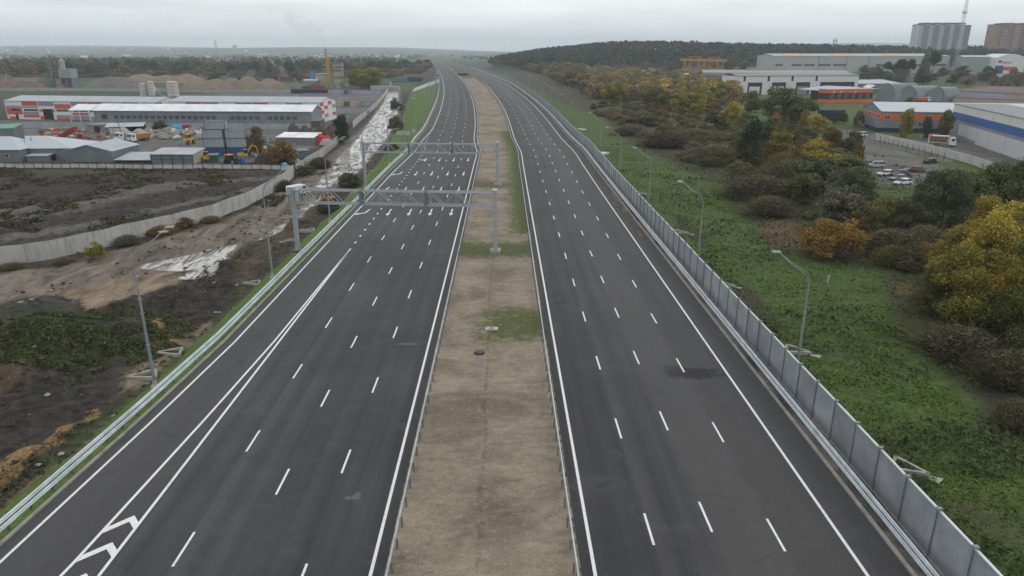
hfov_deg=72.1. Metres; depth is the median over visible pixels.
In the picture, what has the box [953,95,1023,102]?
roof
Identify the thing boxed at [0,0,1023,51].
sky
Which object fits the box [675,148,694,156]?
scrub bush
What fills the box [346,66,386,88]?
willow tree
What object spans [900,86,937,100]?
arched hangar
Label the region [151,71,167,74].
distant bush
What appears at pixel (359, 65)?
distant tree
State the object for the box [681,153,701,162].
scrub bush
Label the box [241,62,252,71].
distant tree
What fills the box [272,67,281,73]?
distant tree
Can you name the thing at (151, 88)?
silo
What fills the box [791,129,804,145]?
scrub bush
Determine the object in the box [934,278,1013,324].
yellow bush
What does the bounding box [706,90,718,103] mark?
thicket tree
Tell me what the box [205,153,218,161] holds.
green machine shed
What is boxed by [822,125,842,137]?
olive bush
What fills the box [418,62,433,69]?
distant tree
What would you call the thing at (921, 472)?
drain outlet
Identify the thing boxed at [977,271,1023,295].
yellow tree
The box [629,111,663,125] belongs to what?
olive bush
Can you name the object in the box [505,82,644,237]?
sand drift
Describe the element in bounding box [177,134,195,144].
wheel loader
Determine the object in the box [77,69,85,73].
distant bush
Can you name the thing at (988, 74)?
bare tree
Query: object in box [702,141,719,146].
scrub bush
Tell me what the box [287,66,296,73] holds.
distant tree
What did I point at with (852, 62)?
grey hall
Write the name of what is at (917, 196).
willow tree
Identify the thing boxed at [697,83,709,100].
thicket tree
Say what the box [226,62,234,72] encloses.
distant tree
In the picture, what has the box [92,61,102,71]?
distant tree
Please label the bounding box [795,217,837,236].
scrub bush
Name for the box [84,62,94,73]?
distant tree
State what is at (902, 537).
guardrail
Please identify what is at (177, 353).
drain outlet
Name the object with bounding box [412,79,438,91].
slope paving
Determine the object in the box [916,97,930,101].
truck
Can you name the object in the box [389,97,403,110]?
olive bush
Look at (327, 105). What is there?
factory hall
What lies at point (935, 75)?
bare tree
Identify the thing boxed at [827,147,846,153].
scrub bush
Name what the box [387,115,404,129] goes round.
dark bush
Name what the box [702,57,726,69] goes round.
yard crane
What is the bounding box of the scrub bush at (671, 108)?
[666,105,675,111]
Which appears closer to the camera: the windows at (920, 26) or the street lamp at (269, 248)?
the street lamp at (269, 248)
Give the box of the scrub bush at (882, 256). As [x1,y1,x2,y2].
[857,244,918,267]
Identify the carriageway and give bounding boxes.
[0,57,478,575]
[443,57,911,575]
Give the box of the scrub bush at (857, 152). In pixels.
[851,148,863,159]
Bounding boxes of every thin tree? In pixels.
[852,110,865,126]
[898,107,915,137]
[904,97,918,101]
[922,115,933,138]
[937,108,955,134]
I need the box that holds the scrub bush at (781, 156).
[762,151,798,166]
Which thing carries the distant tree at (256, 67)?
on the ground at (94, 285)
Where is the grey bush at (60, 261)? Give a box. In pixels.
[44,255,82,265]
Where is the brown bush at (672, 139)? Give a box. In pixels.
[623,130,709,149]
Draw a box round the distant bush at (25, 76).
[15,75,31,77]
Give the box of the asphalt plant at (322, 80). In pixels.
[302,50,344,88]
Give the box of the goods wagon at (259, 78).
[253,77,262,80]
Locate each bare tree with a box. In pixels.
[858,65,873,72]
[859,73,873,79]
[868,69,876,78]
[872,64,883,70]
[876,70,887,77]
[882,73,895,80]
[893,74,905,82]
[897,68,911,77]
[914,73,931,84]
[916,50,931,75]
[930,73,940,79]
[939,66,949,75]
[945,75,958,83]
[950,71,960,76]
[955,65,971,72]
[956,77,975,85]
[957,72,969,76]
[978,71,996,80]
[983,68,999,72]
[987,78,998,85]
[988,75,1000,83]
[996,75,1013,85]
[1009,68,1018,72]
[1011,74,1023,85]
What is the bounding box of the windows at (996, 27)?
[993,27,1023,50]
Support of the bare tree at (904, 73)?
on the ground at (94, 285)
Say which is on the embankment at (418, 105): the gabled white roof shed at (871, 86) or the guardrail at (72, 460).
the guardrail at (72, 460)
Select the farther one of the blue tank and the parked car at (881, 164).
the blue tank
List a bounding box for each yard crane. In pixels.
[680,56,705,72]
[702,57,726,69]
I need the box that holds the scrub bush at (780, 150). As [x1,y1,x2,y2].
[771,143,792,157]
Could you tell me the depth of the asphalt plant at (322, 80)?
582.68 m
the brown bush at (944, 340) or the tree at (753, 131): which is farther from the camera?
the tree at (753, 131)
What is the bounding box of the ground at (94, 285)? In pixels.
[0,43,1023,575]
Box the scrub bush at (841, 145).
[832,141,848,152]
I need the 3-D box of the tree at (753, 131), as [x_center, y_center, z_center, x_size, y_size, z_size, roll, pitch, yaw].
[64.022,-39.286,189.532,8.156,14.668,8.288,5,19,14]
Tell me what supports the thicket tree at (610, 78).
on the ground at (94, 285)
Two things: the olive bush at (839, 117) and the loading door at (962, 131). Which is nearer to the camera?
the loading door at (962, 131)
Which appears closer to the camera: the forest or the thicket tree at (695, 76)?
the thicket tree at (695, 76)
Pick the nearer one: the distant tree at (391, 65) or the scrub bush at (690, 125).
the scrub bush at (690, 125)
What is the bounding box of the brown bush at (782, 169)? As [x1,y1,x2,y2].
[740,158,828,183]
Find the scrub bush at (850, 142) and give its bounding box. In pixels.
[843,131,864,152]
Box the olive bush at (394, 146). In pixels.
[384,142,399,150]
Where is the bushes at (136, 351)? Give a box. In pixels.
[0,302,197,372]
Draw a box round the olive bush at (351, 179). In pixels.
[336,173,363,187]
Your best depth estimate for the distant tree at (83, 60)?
1289.58 m
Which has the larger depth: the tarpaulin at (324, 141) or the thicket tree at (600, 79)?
the thicket tree at (600, 79)
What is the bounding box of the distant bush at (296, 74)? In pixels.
[288,72,306,77]
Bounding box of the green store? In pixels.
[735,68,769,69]
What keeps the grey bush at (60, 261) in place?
on the ground at (94, 285)
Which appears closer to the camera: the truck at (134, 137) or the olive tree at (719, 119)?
the truck at (134, 137)
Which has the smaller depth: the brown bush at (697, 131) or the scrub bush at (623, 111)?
the brown bush at (697, 131)
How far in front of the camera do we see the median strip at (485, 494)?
54.66 m
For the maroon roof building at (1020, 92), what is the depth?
456.33 m
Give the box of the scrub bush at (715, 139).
[703,136,724,143]
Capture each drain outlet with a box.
[127,368,157,380]
[153,347,183,357]
[236,279,260,285]
[299,228,314,232]
[675,229,693,234]
[724,282,741,288]
[785,344,820,357]
[893,455,943,482]
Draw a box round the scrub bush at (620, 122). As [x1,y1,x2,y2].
[607,118,630,124]
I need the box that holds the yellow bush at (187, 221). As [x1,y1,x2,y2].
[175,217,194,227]
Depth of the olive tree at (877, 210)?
117.56 m
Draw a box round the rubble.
[8,220,287,475]
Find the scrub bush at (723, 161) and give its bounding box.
[701,155,727,164]
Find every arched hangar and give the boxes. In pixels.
[875,83,918,101]
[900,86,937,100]
[928,87,959,100]
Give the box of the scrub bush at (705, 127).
[698,124,709,131]
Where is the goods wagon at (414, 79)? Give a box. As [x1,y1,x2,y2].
[407,77,422,82]
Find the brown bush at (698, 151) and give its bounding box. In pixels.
[663,146,746,162]
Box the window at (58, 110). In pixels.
[56,109,70,111]
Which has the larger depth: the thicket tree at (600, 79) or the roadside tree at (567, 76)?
the roadside tree at (567, 76)
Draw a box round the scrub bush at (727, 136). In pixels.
[723,133,733,139]
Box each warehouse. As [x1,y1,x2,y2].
[91,104,321,126]
[860,102,1023,132]
[949,103,1023,160]
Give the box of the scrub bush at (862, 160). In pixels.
[841,154,873,172]
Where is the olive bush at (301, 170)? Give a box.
[295,164,317,175]
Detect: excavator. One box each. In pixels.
[201,147,208,161]
[237,145,258,158]
[316,191,333,199]
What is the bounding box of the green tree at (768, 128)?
[751,120,779,149]
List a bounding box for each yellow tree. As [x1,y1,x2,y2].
[600,81,628,103]
[667,91,705,113]
[689,101,706,119]
[715,83,739,101]
[719,100,745,123]
[904,258,954,314]
[921,251,956,288]
[923,239,1012,318]
[924,221,974,262]
[954,193,1003,230]
[959,210,1023,271]
[967,197,1023,257]
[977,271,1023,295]
[999,233,1023,290]
[1002,221,1023,284]
[1013,212,1023,225]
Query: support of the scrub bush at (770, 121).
on the ground at (94, 285)
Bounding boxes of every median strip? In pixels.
[384,75,581,575]
[439,57,465,73]
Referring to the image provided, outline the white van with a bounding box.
[286,184,309,195]
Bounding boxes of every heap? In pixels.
[0,78,59,87]
[86,77,155,87]
[113,127,145,138]
[128,74,196,82]
[182,77,238,88]
[234,76,286,88]
[254,153,288,162]
[285,83,302,89]
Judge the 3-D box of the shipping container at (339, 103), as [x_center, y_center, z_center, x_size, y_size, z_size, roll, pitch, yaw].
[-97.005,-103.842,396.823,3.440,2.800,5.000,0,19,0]
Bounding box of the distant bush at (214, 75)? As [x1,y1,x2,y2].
[207,73,219,76]
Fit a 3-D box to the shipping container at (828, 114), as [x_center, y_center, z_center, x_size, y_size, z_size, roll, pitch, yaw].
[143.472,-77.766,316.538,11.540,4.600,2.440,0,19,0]
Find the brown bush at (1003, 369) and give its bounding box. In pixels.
[946,344,1023,396]
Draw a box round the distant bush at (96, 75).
[86,73,105,76]
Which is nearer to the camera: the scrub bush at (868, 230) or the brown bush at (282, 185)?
the scrub bush at (868, 230)
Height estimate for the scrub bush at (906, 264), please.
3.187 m
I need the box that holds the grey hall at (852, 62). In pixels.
[756,53,950,72]
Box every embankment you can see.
[0,83,438,540]
[414,57,454,87]
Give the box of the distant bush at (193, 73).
[185,71,198,75]
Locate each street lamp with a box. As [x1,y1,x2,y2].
[133,226,174,389]
[263,166,290,278]
[324,139,340,222]
[361,119,377,188]
[387,107,398,164]
[403,101,409,147]
[588,112,600,151]
[605,126,620,172]
[636,148,651,203]
[677,180,702,254]
[771,250,809,360]
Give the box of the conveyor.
[5,74,42,82]
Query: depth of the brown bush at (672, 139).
226.38 m
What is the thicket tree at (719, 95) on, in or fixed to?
on the ground at (94, 285)
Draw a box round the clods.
[0,216,325,485]
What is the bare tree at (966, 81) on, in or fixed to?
on the ground at (94, 285)
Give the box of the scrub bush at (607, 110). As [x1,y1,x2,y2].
[598,109,618,113]
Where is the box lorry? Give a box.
[928,134,956,146]
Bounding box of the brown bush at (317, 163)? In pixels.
[305,157,339,168]
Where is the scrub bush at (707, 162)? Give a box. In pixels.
[692,158,726,166]
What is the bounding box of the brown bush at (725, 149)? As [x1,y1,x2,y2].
[688,143,738,159]
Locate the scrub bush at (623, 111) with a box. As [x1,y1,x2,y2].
[620,109,630,114]
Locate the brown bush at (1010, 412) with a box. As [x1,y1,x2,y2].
[958,392,1023,436]
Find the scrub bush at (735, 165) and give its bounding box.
[729,158,750,169]
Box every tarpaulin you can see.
[170,125,181,129]
[317,133,330,143]
[319,139,330,144]
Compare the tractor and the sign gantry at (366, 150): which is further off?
the tractor
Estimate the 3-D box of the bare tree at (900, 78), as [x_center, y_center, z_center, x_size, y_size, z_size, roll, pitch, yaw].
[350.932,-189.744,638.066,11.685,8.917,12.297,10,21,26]
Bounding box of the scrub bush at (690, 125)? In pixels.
[684,123,696,129]
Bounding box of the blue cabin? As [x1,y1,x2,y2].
[296,148,308,158]
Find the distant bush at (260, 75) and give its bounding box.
[249,73,265,77]
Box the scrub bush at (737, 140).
[734,137,752,151]
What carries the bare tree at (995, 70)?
on the ground at (94, 285)
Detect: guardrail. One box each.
[0,67,438,531]
[0,80,439,545]
[385,67,480,575]
[459,68,578,575]
[471,67,939,575]
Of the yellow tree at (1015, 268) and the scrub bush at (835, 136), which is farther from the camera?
the scrub bush at (835, 136)
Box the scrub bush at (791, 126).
[776,116,797,131]
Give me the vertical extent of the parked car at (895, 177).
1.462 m
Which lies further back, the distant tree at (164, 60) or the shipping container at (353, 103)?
the distant tree at (164, 60)
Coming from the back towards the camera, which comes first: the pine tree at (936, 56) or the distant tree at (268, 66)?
the distant tree at (268, 66)
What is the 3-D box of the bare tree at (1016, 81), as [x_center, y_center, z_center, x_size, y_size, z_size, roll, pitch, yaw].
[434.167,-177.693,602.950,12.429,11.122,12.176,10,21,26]
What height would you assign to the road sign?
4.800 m
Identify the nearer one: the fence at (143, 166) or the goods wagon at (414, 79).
the fence at (143, 166)
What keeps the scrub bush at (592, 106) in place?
on the ground at (94, 285)
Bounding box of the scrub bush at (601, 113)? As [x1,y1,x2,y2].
[596,111,604,115]
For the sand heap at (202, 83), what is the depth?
589.12 m
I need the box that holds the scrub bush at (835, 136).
[822,129,841,144]
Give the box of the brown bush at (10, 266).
[0,261,32,272]
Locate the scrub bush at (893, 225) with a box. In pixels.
[879,221,904,232]
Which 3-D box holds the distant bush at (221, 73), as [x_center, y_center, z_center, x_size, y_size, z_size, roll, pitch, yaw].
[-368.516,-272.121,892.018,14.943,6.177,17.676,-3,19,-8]
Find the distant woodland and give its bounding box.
[0,47,514,68]
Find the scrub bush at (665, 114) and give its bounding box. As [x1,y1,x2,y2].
[658,111,673,117]
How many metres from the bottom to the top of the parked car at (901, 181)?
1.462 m
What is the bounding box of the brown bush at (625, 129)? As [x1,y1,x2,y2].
[604,124,655,135]
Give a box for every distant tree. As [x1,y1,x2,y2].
[0,59,12,71]
[0,61,9,74]
[8,64,27,76]
[11,57,23,63]
[23,61,38,75]
[35,61,49,75]
[64,57,75,66]
[65,63,74,68]
[75,64,85,68]
[78,58,85,63]
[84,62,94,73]
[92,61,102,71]
[107,61,122,72]
[113,63,132,73]
[124,58,131,68]
[130,58,141,71]
[138,60,149,70]
[150,60,158,70]
[161,57,169,62]
[164,65,179,74]
[176,59,195,71]
[191,58,204,68]
[217,59,229,70]
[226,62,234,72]
[236,63,246,73]
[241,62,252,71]
[248,57,256,63]
[253,61,261,71]
[263,61,277,73]
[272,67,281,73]
[274,59,282,66]
[283,60,294,70]
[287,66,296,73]
[301,58,311,70]
[309,63,324,70]
[312,60,323,67]
[343,63,354,70]
[353,62,365,68]
[362,61,373,68]
[368,60,378,67]
[377,61,390,68]
[381,61,398,70]
[390,60,403,68]
[403,62,413,67]
[412,59,423,67]
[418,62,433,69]
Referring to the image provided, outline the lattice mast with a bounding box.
[952,0,968,69]
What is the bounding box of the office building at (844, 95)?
[817,88,878,102]
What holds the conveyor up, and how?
on the ground at (94, 285)
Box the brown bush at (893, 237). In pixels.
[851,224,956,255]
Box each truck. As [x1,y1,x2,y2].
[56,126,87,139]
[114,132,137,139]
[126,132,150,141]
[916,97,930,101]
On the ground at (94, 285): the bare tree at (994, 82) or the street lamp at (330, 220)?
the bare tree at (994, 82)
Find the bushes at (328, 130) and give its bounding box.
[287,122,336,136]
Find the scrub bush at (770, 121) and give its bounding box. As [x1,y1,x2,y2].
[767,117,775,124]
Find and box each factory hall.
[3,95,173,119]
[168,96,336,120]
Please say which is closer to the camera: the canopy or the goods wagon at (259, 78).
the canopy
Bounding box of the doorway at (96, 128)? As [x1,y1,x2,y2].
[94,126,100,132]
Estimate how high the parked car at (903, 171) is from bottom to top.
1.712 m
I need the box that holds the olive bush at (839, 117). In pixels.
[829,110,849,122]
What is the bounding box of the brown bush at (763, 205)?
[723,194,811,218]
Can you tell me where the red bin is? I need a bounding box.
[182,125,190,128]
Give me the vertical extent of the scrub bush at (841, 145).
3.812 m
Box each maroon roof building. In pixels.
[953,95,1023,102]
[959,86,1018,96]
[1017,87,1023,96]
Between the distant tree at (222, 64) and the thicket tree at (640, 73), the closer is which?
the thicket tree at (640, 73)
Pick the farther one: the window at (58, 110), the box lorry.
the window at (58, 110)
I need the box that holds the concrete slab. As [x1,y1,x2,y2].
[485,327,497,330]
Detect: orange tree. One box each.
[772,112,781,123]
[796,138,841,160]
[797,109,809,128]
[807,114,831,131]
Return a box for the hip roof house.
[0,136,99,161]
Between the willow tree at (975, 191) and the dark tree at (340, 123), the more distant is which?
the dark tree at (340, 123)
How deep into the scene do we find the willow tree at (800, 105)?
298.49 m
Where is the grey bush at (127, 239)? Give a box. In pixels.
[104,234,148,246]
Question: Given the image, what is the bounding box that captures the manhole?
[474,349,484,355]
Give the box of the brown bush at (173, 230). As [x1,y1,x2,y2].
[143,224,197,238]
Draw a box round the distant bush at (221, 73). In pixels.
[216,71,226,74]
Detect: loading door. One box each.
[958,124,967,136]
[966,126,977,140]
[975,129,989,148]
[987,132,1005,153]
[1002,137,1023,160]
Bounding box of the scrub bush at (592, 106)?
[589,103,597,108]
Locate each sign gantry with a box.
[287,187,500,256]
[360,141,500,187]
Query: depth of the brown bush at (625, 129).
260.03 m
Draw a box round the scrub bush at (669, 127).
[663,125,674,130]
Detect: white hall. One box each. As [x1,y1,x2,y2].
[722,73,859,94]
[988,54,1023,73]
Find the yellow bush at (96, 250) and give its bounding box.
[82,241,106,258]
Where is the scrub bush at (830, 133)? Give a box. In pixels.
[822,130,843,143]
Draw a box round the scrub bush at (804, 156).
[797,153,815,161]
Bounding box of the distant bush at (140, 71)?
[135,69,147,73]
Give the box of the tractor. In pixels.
[223,154,239,163]
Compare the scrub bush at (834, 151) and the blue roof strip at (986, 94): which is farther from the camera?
the blue roof strip at (986, 94)
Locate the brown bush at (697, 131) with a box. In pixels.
[665,127,729,140]
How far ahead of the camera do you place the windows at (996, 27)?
1242.60 m
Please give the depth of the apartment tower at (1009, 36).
1243.79 m
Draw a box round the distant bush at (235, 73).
[228,71,242,75]
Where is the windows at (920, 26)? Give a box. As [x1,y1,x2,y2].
[916,26,970,48]
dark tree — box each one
[332,114,349,142]
[640,61,652,68]
[669,55,678,63]
[672,63,685,70]
[697,61,709,69]
[712,58,721,68]
[722,58,734,69]
[730,56,738,66]
[738,60,749,68]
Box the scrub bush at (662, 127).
[653,124,666,131]
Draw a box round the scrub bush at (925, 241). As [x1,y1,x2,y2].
[904,238,932,248]
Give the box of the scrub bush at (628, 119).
[621,116,637,124]
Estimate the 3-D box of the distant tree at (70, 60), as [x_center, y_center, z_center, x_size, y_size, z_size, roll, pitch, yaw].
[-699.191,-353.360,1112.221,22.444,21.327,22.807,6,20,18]
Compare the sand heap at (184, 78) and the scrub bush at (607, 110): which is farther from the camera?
the sand heap at (184, 78)
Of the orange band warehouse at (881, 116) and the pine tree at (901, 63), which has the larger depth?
the pine tree at (901, 63)
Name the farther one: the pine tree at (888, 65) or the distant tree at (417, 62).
the distant tree at (417, 62)
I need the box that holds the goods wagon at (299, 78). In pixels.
[296,77,309,80]
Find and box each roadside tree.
[529,64,539,71]
[535,65,544,73]
[544,67,562,77]
[559,73,576,84]
[566,70,578,83]
[574,76,589,83]
[576,72,593,79]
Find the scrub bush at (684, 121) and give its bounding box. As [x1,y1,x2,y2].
[678,118,689,124]
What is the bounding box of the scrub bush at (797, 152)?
[793,148,800,157]
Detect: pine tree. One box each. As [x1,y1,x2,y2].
[882,61,894,71]
[893,58,908,72]
[907,59,916,79]
[929,49,943,76]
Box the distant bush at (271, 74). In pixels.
[267,72,280,76]
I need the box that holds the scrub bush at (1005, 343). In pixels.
[995,338,1014,353]
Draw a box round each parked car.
[868,161,885,167]
[876,169,893,175]
[888,174,908,180]
[889,169,909,175]
[893,178,912,184]
[905,166,924,172]
[923,158,937,163]
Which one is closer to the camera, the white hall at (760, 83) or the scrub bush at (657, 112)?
the scrub bush at (657, 112)
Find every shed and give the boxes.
[0,123,24,137]
[25,153,55,161]
[63,138,139,161]
[85,122,109,132]
[104,122,145,133]
[114,152,151,162]
[148,147,205,163]
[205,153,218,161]
[276,132,321,144]
[298,93,331,97]
[310,118,324,127]
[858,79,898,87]
[863,84,878,93]
[955,55,990,73]
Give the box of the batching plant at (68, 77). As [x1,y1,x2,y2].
[33,55,78,87]
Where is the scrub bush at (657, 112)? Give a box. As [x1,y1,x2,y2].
[653,110,661,116]
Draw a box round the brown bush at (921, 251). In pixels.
[914,240,955,263]
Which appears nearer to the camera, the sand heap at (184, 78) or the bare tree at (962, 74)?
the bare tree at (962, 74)
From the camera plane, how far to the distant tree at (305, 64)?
952.80 m
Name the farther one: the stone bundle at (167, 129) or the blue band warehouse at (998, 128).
the stone bundle at (167, 129)
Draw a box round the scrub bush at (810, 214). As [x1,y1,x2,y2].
[803,210,821,219]
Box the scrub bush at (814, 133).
[807,125,820,137]
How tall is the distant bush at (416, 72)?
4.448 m
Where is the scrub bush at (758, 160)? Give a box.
[747,146,764,165]
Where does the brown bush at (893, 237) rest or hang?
on the ground at (94, 285)
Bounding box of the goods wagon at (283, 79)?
[280,77,293,81]
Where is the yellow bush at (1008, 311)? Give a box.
[965,285,1023,334]
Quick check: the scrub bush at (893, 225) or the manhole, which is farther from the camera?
the scrub bush at (893, 225)
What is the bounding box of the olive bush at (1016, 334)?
[1001,309,1023,356]
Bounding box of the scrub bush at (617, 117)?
[611,114,623,120]
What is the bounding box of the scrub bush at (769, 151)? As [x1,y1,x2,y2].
[762,141,773,161]
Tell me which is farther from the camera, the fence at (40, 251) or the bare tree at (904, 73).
the bare tree at (904, 73)
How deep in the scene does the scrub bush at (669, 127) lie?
267.89 m
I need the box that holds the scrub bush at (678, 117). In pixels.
[674,114,685,120]
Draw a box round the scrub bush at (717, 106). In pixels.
[712,103,722,109]
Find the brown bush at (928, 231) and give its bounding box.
[894,224,954,244]
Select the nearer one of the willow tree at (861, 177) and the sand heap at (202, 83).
the willow tree at (861, 177)
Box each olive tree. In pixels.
[641,86,673,107]
[703,110,730,130]
[740,90,763,111]
[766,129,797,154]
[782,171,821,204]
[850,197,916,229]
[882,199,935,231]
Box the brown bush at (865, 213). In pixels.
[811,206,881,222]
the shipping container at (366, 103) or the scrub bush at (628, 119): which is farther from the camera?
the shipping container at (366, 103)
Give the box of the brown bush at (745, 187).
[691,173,825,209]
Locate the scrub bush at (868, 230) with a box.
[848,224,875,233]
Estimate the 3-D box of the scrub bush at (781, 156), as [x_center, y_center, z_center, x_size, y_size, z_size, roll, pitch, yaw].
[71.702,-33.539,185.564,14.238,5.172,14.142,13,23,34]
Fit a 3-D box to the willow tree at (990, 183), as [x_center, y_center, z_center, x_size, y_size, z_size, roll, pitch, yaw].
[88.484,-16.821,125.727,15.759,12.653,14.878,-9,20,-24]
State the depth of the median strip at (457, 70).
1024.94 m
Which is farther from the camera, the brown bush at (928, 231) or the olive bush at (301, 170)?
the olive bush at (301, 170)
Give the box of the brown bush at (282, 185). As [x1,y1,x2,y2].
[275,179,293,191]
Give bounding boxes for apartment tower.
[909,23,971,50]
[983,23,1023,51]
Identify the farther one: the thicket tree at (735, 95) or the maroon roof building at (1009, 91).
the maroon roof building at (1009, 91)
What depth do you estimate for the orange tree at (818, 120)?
269.05 m
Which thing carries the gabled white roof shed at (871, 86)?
on the ground at (94, 285)
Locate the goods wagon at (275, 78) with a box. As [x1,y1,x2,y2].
[264,77,277,80]
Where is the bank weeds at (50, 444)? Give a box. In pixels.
[0,130,395,507]
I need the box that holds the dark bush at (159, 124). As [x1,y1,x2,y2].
[153,120,167,128]
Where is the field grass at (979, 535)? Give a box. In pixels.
[606,147,1023,572]
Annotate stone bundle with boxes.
[157,135,166,139]
[162,127,171,131]
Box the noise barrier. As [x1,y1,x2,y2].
[474,66,1002,575]
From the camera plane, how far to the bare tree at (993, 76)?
620.83 m
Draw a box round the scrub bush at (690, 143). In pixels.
[682,141,702,149]
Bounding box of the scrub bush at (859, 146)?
[856,142,865,158]
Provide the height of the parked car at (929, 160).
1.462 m
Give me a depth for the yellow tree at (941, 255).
88.48 m
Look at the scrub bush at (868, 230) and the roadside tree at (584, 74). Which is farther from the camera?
the roadside tree at (584, 74)
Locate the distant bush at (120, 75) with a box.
[111,73,129,76]
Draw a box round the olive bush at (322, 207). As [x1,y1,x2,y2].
[316,200,340,211]
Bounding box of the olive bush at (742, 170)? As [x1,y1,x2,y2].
[727,164,764,179]
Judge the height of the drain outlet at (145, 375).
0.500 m
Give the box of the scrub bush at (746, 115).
[739,113,755,119]
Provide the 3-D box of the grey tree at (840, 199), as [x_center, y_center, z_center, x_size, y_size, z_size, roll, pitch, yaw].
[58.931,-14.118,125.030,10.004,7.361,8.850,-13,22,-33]
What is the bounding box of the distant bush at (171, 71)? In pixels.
[167,69,177,73]
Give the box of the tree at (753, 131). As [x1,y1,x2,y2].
[734,115,764,160]
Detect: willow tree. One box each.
[345,69,361,85]
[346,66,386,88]
[759,84,802,121]
[781,97,822,123]
[785,157,843,195]
[824,165,880,203]
[833,155,868,171]
[903,188,934,212]
[911,165,985,231]
[934,213,944,221]
[947,169,1010,215]
[967,158,1023,218]
[996,157,1023,203]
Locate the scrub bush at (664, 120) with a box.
[654,118,671,125]
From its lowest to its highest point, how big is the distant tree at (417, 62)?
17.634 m
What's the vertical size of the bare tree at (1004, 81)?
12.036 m
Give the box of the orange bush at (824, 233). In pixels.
[796,216,872,258]
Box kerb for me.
[480,71,917,575]
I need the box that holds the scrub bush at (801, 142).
[795,136,809,151]
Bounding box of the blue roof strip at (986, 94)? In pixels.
[960,94,1004,95]
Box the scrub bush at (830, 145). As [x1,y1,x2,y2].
[818,139,835,150]
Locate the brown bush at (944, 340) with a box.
[881,314,1014,377]
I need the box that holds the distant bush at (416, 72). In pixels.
[405,71,420,73]
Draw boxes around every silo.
[138,82,147,96]
[146,80,155,96]
[166,80,178,97]
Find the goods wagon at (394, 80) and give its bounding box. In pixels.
[390,78,406,82]
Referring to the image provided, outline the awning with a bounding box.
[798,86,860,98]
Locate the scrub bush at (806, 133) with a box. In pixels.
[796,125,810,135]
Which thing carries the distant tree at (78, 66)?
on the ground at (94, 285)
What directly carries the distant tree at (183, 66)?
on the ground at (94, 285)
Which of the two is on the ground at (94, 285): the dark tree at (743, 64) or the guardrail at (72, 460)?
the dark tree at (743, 64)
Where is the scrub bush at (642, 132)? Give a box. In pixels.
[633,130,652,137]
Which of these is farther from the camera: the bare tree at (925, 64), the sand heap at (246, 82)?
the bare tree at (925, 64)
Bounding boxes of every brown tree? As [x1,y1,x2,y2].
[247,124,266,153]
[262,138,299,161]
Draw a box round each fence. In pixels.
[0,88,290,92]
[0,163,289,169]
[0,165,293,264]
[15,122,310,128]
[291,89,327,93]
[295,135,338,173]
[328,90,380,94]
[336,110,369,114]
[353,83,390,127]
[818,128,948,160]
[874,133,992,168]
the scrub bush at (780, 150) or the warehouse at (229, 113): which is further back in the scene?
the warehouse at (229, 113)
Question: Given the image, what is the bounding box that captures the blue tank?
[235,158,244,163]
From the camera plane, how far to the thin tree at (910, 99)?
308.94 m
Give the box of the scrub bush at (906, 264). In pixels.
[888,246,927,272]
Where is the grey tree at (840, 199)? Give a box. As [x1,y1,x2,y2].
[816,187,867,221]
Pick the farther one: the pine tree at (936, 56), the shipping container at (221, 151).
the pine tree at (936, 56)
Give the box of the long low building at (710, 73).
[702,70,848,78]
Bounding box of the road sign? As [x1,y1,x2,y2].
[397,131,409,140]
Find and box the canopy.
[69,104,98,122]
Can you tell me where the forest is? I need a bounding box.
[487,40,1023,65]
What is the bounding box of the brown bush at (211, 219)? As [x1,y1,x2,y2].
[195,215,231,224]
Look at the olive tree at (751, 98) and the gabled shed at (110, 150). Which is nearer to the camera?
the gabled shed at (110, 150)
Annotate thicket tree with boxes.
[549,71,559,80]
[556,73,565,84]
[565,77,578,86]
[577,79,587,93]
[582,80,596,92]
[586,81,597,97]
[589,84,603,98]
[597,76,604,83]
[603,74,615,84]
[620,83,629,98]
[625,85,640,100]
[626,71,634,78]
[626,78,635,84]
[631,80,642,84]
[636,80,651,93]
[637,71,647,76]
[638,84,649,98]
[654,74,667,80]
[659,78,672,88]
[660,83,671,91]
[665,88,689,100]
[672,73,682,79]
[672,79,680,88]
[675,80,685,98]
[686,81,696,90]
[691,85,702,92]
[692,74,701,84]
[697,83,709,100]
[706,83,715,97]
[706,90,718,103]
[713,89,727,104]
[724,87,740,104]
[725,80,734,85]
[727,89,746,102]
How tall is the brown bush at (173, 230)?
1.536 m
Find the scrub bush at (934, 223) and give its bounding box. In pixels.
[925,219,940,229]
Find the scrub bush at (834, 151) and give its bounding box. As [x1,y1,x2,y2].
[824,147,843,154]
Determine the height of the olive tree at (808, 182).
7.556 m
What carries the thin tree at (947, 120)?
on the ground at (94, 285)
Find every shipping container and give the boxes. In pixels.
[201,129,224,138]
[203,138,225,146]
[204,120,227,129]
[204,147,226,155]
[224,129,247,137]
[226,138,248,146]
[227,147,250,155]
[248,135,269,144]
[336,101,343,106]
[344,101,349,105]
[349,114,356,119]
[350,101,357,106]
[360,101,372,106]
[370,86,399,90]
[817,110,845,119]
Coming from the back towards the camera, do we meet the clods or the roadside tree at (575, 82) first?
the roadside tree at (575, 82)
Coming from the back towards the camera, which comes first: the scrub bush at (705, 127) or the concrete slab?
the scrub bush at (705, 127)
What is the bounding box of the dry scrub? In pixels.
[0,162,337,230]
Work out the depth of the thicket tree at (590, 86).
462.17 m
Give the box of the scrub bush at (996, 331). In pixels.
[963,322,1010,340]

